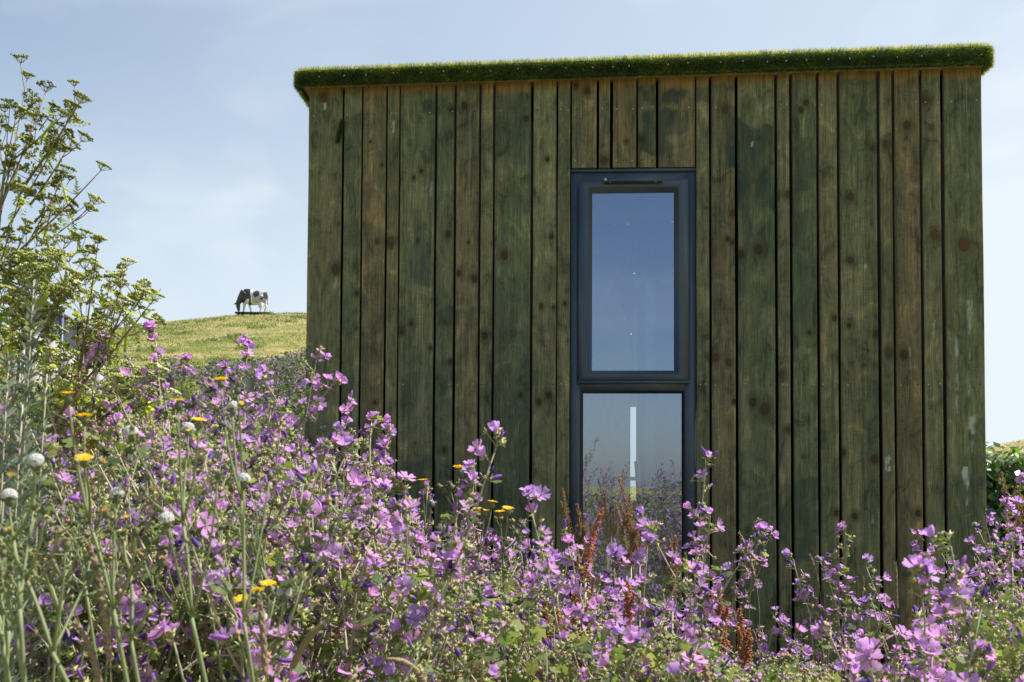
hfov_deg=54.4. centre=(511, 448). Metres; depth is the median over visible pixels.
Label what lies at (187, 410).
mallow
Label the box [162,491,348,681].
mallow
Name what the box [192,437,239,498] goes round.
mallow
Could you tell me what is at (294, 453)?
mallow
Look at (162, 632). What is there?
mallow
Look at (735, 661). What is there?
mallow
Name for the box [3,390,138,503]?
mallow
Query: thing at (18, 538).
sow thistle
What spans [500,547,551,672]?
mallow
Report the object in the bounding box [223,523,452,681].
mallow
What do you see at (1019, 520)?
dock plant
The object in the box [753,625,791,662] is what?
mallow
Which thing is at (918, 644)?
mallow
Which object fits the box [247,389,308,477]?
mallow
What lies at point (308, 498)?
mallow
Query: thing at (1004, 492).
dock plant
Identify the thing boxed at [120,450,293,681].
mallow
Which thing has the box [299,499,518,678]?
mallow
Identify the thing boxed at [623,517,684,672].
mallow
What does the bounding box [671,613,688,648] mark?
mallow
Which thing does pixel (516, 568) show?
mallow
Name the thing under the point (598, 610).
mallow
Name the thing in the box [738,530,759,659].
grass stalk
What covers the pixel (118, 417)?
mallow
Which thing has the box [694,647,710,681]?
grass stalk
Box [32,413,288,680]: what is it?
mallow
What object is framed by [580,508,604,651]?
dock plant
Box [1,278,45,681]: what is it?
mugwort
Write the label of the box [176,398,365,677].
mallow
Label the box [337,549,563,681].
mallow
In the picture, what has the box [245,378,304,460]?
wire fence
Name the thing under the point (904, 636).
mallow
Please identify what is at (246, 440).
mallow
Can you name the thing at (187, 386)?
distant thicket
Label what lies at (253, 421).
mallow
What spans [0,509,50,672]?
sow thistle
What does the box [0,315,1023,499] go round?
ground
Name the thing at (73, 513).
sow thistle
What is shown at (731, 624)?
mallow
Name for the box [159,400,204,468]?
mallow
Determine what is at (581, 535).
dock plant
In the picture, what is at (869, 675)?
mallow
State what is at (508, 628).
mallow
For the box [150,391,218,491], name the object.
mallow
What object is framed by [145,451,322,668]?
mallow
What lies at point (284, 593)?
sow thistle
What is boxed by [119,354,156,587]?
mallow
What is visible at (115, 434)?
mallow
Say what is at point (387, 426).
mallow
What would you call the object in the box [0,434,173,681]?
mallow
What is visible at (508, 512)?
sow thistle
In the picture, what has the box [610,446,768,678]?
mallow
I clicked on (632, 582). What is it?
mallow
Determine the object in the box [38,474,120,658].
sow thistle
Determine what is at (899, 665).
mallow
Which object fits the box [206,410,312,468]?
mallow
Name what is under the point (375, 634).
mallow
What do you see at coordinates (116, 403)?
mallow
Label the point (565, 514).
dock plant
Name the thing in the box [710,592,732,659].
dock plant
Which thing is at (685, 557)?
grass stalk
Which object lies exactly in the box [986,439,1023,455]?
dry grass
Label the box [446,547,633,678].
mallow
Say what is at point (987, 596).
mallow
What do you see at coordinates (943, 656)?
mallow
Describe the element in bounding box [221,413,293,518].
mallow
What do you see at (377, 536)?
mallow
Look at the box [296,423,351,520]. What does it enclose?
mallow
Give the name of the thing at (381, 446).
mallow
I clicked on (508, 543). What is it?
mallow
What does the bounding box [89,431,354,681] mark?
mallow
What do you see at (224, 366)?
mallow
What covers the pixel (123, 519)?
sow thistle
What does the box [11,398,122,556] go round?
mallow
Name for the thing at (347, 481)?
mallow
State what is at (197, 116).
sky
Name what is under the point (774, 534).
mallow
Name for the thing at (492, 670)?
mallow
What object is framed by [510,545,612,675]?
mallow
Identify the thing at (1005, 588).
mallow
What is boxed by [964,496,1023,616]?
mallow
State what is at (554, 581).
mallow
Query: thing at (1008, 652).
undergrowth
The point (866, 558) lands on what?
mallow
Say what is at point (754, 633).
grass stalk
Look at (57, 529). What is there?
sow thistle
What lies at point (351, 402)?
mallow
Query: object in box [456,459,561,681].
mallow
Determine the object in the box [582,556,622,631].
mallow
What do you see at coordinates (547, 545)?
mallow
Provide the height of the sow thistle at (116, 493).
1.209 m
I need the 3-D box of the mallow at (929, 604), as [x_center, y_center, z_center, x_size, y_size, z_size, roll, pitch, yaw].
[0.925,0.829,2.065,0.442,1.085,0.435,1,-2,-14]
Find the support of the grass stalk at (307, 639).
on the ground at (266, 340)
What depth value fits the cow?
76.84 m
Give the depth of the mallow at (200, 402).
3.50 m
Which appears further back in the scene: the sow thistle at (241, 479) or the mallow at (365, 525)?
the mallow at (365, 525)
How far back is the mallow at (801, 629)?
2.23 m
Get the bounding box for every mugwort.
[0,352,21,678]
[0,401,35,681]
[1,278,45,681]
[3,370,58,681]
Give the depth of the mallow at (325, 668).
1.76 m
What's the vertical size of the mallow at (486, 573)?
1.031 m
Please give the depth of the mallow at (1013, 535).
3.06 m
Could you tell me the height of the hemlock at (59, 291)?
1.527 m
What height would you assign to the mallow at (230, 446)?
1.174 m
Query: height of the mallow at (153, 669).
1.156 m
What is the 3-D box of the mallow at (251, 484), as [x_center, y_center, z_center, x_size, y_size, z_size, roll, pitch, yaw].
[-0.624,0.504,2.018,0.388,1.152,0.395,0,-2,10]
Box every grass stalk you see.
[73,618,102,681]
[86,537,112,681]
[257,597,268,681]
[285,620,326,681]
[386,657,426,681]
[604,522,615,625]
[684,551,687,639]
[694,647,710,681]
[702,607,706,626]
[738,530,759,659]
[749,540,757,627]
[752,629,760,660]
[808,612,813,660]
[809,554,821,635]
[819,636,824,671]
[840,629,849,677]
[859,577,864,677]
[871,624,891,674]
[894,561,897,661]
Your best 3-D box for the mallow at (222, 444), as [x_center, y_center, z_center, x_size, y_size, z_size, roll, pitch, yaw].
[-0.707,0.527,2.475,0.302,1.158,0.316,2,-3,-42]
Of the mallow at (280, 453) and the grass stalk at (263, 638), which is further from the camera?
the mallow at (280, 453)
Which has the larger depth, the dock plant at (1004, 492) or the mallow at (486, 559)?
the dock plant at (1004, 492)
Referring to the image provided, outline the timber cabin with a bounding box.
[292,41,995,681]
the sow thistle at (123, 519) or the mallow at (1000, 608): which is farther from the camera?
the mallow at (1000, 608)
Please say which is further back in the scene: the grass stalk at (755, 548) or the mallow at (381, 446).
the grass stalk at (755, 548)
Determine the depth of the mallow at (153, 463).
1.73 m
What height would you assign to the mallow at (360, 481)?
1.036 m
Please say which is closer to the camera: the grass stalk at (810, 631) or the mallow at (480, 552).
the grass stalk at (810, 631)
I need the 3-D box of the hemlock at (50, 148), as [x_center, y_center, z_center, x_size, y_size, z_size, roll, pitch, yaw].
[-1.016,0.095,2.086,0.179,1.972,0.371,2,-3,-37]
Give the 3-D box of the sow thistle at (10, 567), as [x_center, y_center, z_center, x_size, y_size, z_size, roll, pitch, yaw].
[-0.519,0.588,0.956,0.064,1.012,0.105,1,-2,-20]
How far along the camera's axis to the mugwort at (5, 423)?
1.30 m
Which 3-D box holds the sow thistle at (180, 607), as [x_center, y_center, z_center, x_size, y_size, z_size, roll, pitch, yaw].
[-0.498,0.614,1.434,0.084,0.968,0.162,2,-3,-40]
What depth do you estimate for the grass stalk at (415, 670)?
1.29 m
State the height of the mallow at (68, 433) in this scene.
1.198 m
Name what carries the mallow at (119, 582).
on the ground at (266, 340)
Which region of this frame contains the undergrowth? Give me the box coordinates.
[0,412,1023,681]
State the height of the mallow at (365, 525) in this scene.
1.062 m
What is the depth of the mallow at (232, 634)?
1.13 m
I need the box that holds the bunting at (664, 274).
[592,264,673,298]
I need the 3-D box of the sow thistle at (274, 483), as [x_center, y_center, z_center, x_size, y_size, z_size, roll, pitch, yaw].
[-0.382,0.591,1.443,0.131,1.134,0.078,0,-2,21]
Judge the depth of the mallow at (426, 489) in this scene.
3.17 m
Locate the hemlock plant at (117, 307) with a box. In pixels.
[10,234,170,614]
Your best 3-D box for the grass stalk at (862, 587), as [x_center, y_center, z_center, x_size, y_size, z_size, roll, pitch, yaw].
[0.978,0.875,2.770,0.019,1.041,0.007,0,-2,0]
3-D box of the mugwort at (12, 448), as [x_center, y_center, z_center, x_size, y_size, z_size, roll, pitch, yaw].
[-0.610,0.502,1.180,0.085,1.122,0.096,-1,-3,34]
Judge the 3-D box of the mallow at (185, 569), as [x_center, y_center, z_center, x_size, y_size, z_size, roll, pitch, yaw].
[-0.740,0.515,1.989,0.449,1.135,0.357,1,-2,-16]
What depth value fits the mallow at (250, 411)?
3.50 m
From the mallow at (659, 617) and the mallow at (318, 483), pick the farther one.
the mallow at (659, 617)
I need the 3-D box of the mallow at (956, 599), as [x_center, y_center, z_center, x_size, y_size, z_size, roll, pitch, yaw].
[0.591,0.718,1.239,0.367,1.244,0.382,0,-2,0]
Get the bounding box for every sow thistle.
[0,453,48,681]
[0,492,42,681]
[0,503,102,681]
[0,508,38,681]
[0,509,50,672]
[0,509,90,680]
[0,513,121,681]
[0,541,22,681]
[20,491,107,681]
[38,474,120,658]
[51,391,139,681]
[54,531,121,680]
[80,514,156,649]
[83,453,152,681]
[87,502,167,681]
[123,398,227,681]
[146,540,216,681]
[153,458,224,681]
[186,485,262,681]
[206,376,272,681]
[220,465,300,664]
[224,494,300,681]
[233,580,291,681]
[419,479,434,549]
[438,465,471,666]
[473,500,498,681]
[494,506,525,681]
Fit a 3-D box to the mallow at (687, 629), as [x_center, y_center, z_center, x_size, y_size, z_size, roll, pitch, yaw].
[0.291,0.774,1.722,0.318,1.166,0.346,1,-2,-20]
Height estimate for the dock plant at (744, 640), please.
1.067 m
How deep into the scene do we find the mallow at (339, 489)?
2.23 m
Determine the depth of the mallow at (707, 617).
3.27 m
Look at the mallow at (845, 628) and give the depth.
2.57 m
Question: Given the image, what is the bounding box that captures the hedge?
[986,441,1023,616]
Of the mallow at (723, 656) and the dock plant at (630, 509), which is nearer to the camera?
the mallow at (723, 656)
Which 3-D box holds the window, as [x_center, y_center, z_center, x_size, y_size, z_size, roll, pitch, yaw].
[0.553,-0.079,4.552,0.573,2.417,0.091,0,-2,3]
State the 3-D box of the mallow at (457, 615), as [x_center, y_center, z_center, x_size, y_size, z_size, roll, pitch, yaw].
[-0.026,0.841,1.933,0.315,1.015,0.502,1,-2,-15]
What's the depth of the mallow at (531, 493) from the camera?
1.68 m
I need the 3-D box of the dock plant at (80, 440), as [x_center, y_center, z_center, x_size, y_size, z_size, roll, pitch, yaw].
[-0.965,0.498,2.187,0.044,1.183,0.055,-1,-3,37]
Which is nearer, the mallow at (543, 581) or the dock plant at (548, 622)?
the dock plant at (548, 622)
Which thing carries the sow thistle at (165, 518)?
on the ground at (266, 340)
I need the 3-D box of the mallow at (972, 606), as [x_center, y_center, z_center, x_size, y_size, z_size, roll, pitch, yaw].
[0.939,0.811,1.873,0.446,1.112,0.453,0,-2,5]
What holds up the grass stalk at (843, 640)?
on the ground at (266, 340)
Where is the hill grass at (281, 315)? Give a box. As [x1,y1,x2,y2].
[0,312,306,397]
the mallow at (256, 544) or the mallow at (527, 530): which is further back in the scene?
the mallow at (527, 530)
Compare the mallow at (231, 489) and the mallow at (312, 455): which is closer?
the mallow at (231, 489)
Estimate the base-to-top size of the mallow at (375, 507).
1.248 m
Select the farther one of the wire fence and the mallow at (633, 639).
the wire fence
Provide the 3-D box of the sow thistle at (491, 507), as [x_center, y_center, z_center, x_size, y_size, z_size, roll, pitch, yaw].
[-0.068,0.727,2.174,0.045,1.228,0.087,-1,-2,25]
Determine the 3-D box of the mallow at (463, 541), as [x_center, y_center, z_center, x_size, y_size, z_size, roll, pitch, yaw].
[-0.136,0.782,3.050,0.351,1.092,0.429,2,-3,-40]
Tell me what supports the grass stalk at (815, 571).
on the ground at (266, 340)
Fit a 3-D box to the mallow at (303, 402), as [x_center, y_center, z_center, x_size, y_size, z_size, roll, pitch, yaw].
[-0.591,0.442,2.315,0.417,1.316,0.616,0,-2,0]
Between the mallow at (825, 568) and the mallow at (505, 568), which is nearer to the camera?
the mallow at (505, 568)
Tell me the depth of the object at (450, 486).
2.32 m
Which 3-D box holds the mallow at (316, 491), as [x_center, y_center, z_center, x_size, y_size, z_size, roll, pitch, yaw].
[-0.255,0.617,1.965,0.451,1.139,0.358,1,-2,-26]
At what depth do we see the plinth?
76.78 m
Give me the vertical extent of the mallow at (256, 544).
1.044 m
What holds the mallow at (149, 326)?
on the ground at (266, 340)
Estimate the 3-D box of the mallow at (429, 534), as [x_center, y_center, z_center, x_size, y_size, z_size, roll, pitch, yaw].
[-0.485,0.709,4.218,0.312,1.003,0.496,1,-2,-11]
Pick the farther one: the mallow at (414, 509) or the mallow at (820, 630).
the mallow at (414, 509)
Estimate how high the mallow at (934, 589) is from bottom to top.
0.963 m
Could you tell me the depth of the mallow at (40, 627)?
1.53 m
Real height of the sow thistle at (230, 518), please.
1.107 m
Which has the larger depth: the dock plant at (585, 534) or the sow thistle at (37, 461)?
the dock plant at (585, 534)
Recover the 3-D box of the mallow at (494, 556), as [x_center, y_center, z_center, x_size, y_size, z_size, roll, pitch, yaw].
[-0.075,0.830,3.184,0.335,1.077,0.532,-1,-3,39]
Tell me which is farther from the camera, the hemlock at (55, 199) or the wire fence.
the wire fence
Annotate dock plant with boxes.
[70,409,89,491]
[538,599,552,680]
[550,608,571,655]
[560,488,580,582]
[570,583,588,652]
[572,503,587,603]
[574,551,595,653]
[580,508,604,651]
[582,527,593,589]
[614,500,637,620]
[615,581,635,645]
[618,474,644,625]
[622,497,649,624]
[665,534,681,642]
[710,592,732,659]
[733,606,753,670]
[998,472,1016,638]
[1013,477,1023,588]
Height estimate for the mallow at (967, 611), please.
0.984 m
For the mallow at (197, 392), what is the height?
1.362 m
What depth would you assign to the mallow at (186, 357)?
2.52 m
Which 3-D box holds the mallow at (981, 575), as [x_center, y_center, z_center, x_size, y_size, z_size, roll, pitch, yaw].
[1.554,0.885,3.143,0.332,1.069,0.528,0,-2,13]
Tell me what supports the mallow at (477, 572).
on the ground at (266, 340)
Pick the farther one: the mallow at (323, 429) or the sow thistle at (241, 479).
the mallow at (323, 429)
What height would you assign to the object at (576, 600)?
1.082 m
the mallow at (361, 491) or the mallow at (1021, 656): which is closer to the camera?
the mallow at (1021, 656)
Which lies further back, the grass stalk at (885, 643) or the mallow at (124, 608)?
the grass stalk at (885, 643)
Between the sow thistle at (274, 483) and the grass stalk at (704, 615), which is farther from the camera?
the grass stalk at (704, 615)
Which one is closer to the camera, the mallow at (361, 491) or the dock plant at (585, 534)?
the mallow at (361, 491)
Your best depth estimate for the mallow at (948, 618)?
3.27 m
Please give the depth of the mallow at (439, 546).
2.98 m
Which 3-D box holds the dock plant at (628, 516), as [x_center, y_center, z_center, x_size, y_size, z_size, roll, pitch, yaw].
[0.418,0.753,3.467,0.104,1.326,0.049,0,-2,11]
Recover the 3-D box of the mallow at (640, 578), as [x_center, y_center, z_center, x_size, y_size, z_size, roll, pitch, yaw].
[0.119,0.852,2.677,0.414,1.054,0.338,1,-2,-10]
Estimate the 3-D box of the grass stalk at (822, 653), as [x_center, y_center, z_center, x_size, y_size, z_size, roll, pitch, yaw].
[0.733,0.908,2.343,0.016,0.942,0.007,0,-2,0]
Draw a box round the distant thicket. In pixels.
[0,347,305,512]
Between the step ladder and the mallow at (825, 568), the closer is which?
the mallow at (825, 568)
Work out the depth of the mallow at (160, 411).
1.86 m
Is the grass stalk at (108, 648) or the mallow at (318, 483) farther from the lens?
the mallow at (318, 483)
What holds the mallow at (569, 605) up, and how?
on the ground at (266, 340)
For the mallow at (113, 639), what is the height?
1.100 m
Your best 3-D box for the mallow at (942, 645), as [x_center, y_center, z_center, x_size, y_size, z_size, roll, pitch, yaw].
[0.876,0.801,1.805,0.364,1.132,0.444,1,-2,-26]
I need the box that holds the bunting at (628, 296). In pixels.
[592,281,673,322]
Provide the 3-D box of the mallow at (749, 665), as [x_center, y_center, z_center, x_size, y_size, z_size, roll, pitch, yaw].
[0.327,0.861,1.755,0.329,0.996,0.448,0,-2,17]
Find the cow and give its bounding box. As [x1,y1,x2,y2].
[234,289,267,311]
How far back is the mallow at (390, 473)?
3.52 m
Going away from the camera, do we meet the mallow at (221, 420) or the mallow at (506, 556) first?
the mallow at (506, 556)
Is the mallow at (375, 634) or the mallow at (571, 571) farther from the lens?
the mallow at (571, 571)
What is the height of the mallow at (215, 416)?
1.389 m
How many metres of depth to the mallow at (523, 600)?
1.90 m
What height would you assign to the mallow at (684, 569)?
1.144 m
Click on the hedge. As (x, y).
(1009, 464)
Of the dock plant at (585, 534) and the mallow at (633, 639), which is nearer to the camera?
the mallow at (633, 639)
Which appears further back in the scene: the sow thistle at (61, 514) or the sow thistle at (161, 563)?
the sow thistle at (61, 514)
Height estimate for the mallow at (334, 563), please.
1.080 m
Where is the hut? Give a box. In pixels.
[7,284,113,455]
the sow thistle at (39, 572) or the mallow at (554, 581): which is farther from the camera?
the mallow at (554, 581)
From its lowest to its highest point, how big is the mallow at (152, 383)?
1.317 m
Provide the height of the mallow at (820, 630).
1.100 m
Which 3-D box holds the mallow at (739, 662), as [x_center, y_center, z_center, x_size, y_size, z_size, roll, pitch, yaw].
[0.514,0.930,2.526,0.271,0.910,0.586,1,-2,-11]
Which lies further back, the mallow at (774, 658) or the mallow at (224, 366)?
the mallow at (224, 366)
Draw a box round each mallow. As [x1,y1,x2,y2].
[0,330,172,681]
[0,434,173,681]
[0,480,80,673]
[1,430,255,681]
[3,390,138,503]
[10,400,246,681]
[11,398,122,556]
[12,470,371,681]
[12,492,249,673]
[18,414,192,671]
[18,429,154,654]
[18,447,122,637]
[22,426,207,604]
[25,463,425,681]
[28,418,312,681]
[30,382,169,663]
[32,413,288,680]
[37,441,316,681]
[42,430,244,681]
[42,470,300,681]
[44,397,262,650]
[49,412,316,680]
[54,353,225,648]
[65,491,217,681]
[67,453,293,678]
[74,399,155,518]
[75,440,425,681]
[78,397,174,591]
[79,400,200,616]
[85,320,289,663]
[86,419,326,671]
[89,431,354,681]
[118,422,382,681]
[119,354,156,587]
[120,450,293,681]
[129,419,250,632]
[140,335,347,525]
[141,422,284,552]
[145,381,255,483]
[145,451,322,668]
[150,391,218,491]
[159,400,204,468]
[159,432,371,681]
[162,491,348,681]
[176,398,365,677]
[177,389,202,443]
[180,401,203,474]
[190,403,224,450]
[191,420,559,681]
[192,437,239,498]
[197,438,290,520]
[206,359,313,521]
[206,390,228,435]
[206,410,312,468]
[207,397,225,443]
[208,621,440,681]
[210,421,349,535]
[212,426,280,539]
[215,459,346,622]
[220,345,331,621]
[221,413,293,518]
[222,437,388,645]
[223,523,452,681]
[225,464,329,681]
[236,631,380,679]
[237,408,262,460]
[246,404,322,488]
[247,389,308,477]
[256,363,489,599]
[258,438,411,594]
[265,425,334,484]
[270,473,464,681]
[275,490,463,662]
[278,439,399,680]
[282,443,342,528]
[283,539,383,679]
[290,439,442,658]
[295,390,412,658]
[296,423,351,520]
[296,452,413,681]
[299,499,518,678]
[302,596,459,681]
[306,559,548,681]
[311,523,486,649]
[327,458,418,557]
[329,475,428,596]
[337,411,500,681]
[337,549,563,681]
[345,481,487,580]
[351,459,433,558]
[357,471,491,681]
[388,485,566,681]
[401,553,499,681]
[402,565,496,662]
[407,498,439,554]
[429,543,502,589]
[432,578,567,681]
[435,522,472,608]
[438,525,525,617]
[438,527,529,584]
[440,625,643,681]
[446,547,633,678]
[454,535,596,642]
[455,613,478,676]
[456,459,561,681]
[462,484,612,681]
[467,531,570,623]
[474,555,509,655]
[475,551,583,607]
[478,527,494,601]
[480,530,501,597]
[484,538,592,677]
[484,550,596,655]
[487,519,563,613]
[489,547,567,607]
[494,589,539,675]
[497,573,647,633]
[498,547,600,638]
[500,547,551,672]
[505,537,600,643]
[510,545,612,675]
[514,574,552,673]
[523,573,612,681]
[530,563,577,602]
[539,519,687,680]
[552,542,760,681]
[567,644,587,678]
[573,575,639,680]
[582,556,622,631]
[589,586,656,641]
[595,594,666,642]
[601,602,670,642]
[605,561,737,681]
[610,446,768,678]
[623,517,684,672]
[629,617,669,659]
[631,558,693,681]
[632,517,778,637]
[648,606,677,642]
[661,624,750,670]
[666,624,710,681]
[670,602,736,665]
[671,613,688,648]
[697,642,727,680]
[707,628,760,669]
[714,618,736,661]
[731,622,839,681]
[736,619,773,667]
[741,662,763,681]
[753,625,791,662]
[753,626,783,670]
[753,654,778,680]
[771,520,859,680]
[772,548,895,677]
[785,623,815,676]
[795,555,881,681]
[810,616,860,681]
[827,633,861,681]
[833,588,940,681]
[840,572,969,681]
[851,659,906,681]
[854,553,947,681]
[856,594,977,681]
[861,553,920,680]
[881,624,921,681]
[885,614,957,675]
[888,644,910,676]
[890,653,907,676]
[894,578,959,661]
[899,646,927,681]
[910,472,1023,621]
[910,566,971,681]
[910,607,972,681]
[911,606,957,681]
[913,604,1012,681]
[918,619,1019,679]
[921,525,995,681]
[927,508,1010,637]
[932,631,948,674]
[936,556,993,649]
[943,587,1023,681]
[958,578,1022,677]
[960,553,1014,616]
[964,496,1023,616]
[978,551,1023,664]
[984,591,1002,619]
[991,529,1019,593]
[1013,651,1023,678]
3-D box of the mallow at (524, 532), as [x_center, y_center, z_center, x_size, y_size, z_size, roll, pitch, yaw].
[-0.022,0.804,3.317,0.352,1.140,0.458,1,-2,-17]
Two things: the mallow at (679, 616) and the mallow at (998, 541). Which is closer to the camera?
the mallow at (679, 616)
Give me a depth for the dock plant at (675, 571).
2.89 m
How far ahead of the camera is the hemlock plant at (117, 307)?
1.92 m
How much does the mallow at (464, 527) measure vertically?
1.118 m
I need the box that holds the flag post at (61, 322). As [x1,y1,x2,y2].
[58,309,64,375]
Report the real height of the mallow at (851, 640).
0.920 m
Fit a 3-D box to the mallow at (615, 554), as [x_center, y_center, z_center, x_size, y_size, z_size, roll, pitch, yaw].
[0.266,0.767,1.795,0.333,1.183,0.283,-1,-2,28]
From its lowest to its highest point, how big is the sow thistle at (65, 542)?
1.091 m
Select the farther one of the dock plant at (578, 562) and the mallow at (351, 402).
the dock plant at (578, 562)
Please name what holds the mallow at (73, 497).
on the ground at (266, 340)
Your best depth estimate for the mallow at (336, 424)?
2.44 m
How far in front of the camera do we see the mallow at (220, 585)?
1.32 m
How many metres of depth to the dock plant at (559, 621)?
1.89 m
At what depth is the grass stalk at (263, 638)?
1.09 m
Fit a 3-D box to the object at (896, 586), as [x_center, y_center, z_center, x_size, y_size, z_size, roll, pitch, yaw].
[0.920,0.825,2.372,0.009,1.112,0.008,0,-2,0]
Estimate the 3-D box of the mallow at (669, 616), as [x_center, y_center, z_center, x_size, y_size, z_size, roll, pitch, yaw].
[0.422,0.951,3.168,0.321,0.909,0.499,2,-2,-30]
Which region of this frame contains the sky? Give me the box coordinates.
[0,0,1023,486]
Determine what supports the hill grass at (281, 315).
on the ground at (266, 340)
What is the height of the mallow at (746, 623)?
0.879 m
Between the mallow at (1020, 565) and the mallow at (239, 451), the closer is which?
the mallow at (1020, 565)
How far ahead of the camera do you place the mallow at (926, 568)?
1.19 m
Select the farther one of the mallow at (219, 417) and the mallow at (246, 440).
the mallow at (219, 417)
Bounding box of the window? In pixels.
[570,168,696,633]
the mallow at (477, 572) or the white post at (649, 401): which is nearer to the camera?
the mallow at (477, 572)
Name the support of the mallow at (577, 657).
on the ground at (266, 340)
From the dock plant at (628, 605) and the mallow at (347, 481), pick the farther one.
the mallow at (347, 481)
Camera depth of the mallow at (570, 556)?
1.94 m
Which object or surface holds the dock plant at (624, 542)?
on the ground at (266, 340)
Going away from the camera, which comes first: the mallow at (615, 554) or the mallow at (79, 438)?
the mallow at (615, 554)
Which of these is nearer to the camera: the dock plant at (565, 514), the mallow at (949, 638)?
the mallow at (949, 638)
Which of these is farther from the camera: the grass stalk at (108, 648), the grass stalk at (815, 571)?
the grass stalk at (815, 571)
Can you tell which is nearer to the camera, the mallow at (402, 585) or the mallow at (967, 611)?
the mallow at (402, 585)
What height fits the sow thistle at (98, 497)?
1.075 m
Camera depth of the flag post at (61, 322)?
8.83 m
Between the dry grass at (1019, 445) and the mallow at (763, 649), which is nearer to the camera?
the mallow at (763, 649)
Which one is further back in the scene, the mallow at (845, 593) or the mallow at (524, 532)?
the mallow at (524, 532)
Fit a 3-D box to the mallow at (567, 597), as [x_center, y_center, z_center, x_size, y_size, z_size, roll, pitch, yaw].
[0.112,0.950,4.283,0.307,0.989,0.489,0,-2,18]
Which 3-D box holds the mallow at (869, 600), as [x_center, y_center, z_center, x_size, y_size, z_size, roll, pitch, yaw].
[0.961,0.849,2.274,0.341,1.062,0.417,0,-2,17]
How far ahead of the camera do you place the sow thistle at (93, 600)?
1.34 m
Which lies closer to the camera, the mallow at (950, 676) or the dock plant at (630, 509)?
the mallow at (950, 676)
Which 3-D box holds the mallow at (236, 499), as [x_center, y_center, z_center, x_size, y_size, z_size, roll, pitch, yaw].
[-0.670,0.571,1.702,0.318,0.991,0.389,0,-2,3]
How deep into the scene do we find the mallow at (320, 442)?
2.12 m
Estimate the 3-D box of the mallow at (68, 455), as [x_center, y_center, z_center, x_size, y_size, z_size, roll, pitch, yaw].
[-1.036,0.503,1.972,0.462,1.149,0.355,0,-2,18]
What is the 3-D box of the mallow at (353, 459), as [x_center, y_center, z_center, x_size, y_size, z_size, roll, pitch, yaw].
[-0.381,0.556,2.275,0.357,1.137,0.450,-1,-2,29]
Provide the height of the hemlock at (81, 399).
1.325 m
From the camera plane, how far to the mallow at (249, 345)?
2.23 m
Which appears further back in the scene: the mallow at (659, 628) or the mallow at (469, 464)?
the mallow at (469, 464)
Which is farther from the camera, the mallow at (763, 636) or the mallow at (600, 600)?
the mallow at (763, 636)
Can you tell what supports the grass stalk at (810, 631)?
on the ground at (266, 340)
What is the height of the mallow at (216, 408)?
1.178 m
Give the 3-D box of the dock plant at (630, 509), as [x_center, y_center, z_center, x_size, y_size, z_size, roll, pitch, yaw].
[0.441,0.793,3.461,0.103,1.246,0.068,-1,-2,28]
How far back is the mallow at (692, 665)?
1.28 m
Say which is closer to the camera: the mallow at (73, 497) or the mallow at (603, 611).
the mallow at (73, 497)
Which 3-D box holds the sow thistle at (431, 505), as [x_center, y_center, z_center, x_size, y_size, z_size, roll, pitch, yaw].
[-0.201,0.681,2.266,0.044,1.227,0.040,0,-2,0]
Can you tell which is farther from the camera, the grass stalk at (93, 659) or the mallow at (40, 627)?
the mallow at (40, 627)
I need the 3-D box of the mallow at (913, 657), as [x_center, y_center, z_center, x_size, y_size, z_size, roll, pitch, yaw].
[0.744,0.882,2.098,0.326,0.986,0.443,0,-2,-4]
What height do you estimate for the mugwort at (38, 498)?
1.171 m
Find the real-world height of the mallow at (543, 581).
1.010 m
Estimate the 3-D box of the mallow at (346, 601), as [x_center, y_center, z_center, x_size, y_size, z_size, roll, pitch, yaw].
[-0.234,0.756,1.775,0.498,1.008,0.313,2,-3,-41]
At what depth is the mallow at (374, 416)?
2.09 m
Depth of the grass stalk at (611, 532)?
2.39 m
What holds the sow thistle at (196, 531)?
on the ground at (266, 340)
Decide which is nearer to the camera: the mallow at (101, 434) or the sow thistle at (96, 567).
the sow thistle at (96, 567)
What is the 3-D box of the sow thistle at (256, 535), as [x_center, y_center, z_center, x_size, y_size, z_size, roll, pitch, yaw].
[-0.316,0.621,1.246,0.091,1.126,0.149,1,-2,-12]
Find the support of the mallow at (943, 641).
on the ground at (266, 340)
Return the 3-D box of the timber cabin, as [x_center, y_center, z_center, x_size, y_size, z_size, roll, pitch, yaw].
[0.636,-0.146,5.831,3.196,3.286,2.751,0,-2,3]
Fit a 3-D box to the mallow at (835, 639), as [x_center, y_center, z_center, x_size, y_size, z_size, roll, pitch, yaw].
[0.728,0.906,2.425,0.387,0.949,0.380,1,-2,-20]
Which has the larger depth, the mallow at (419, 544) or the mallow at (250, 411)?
the mallow at (250, 411)
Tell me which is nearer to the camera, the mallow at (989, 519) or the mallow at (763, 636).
the mallow at (989, 519)
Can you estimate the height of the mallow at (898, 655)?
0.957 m
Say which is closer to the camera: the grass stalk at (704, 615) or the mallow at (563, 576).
the mallow at (563, 576)
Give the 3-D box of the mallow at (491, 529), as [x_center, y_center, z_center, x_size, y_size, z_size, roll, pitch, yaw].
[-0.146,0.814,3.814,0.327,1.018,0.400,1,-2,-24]
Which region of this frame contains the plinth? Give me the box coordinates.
[235,312,267,314]
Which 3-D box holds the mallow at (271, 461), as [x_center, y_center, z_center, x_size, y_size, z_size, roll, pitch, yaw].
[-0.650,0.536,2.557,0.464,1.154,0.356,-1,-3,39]
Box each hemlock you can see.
[0,53,93,260]
[0,160,111,301]
[0,222,104,631]
[19,349,180,664]

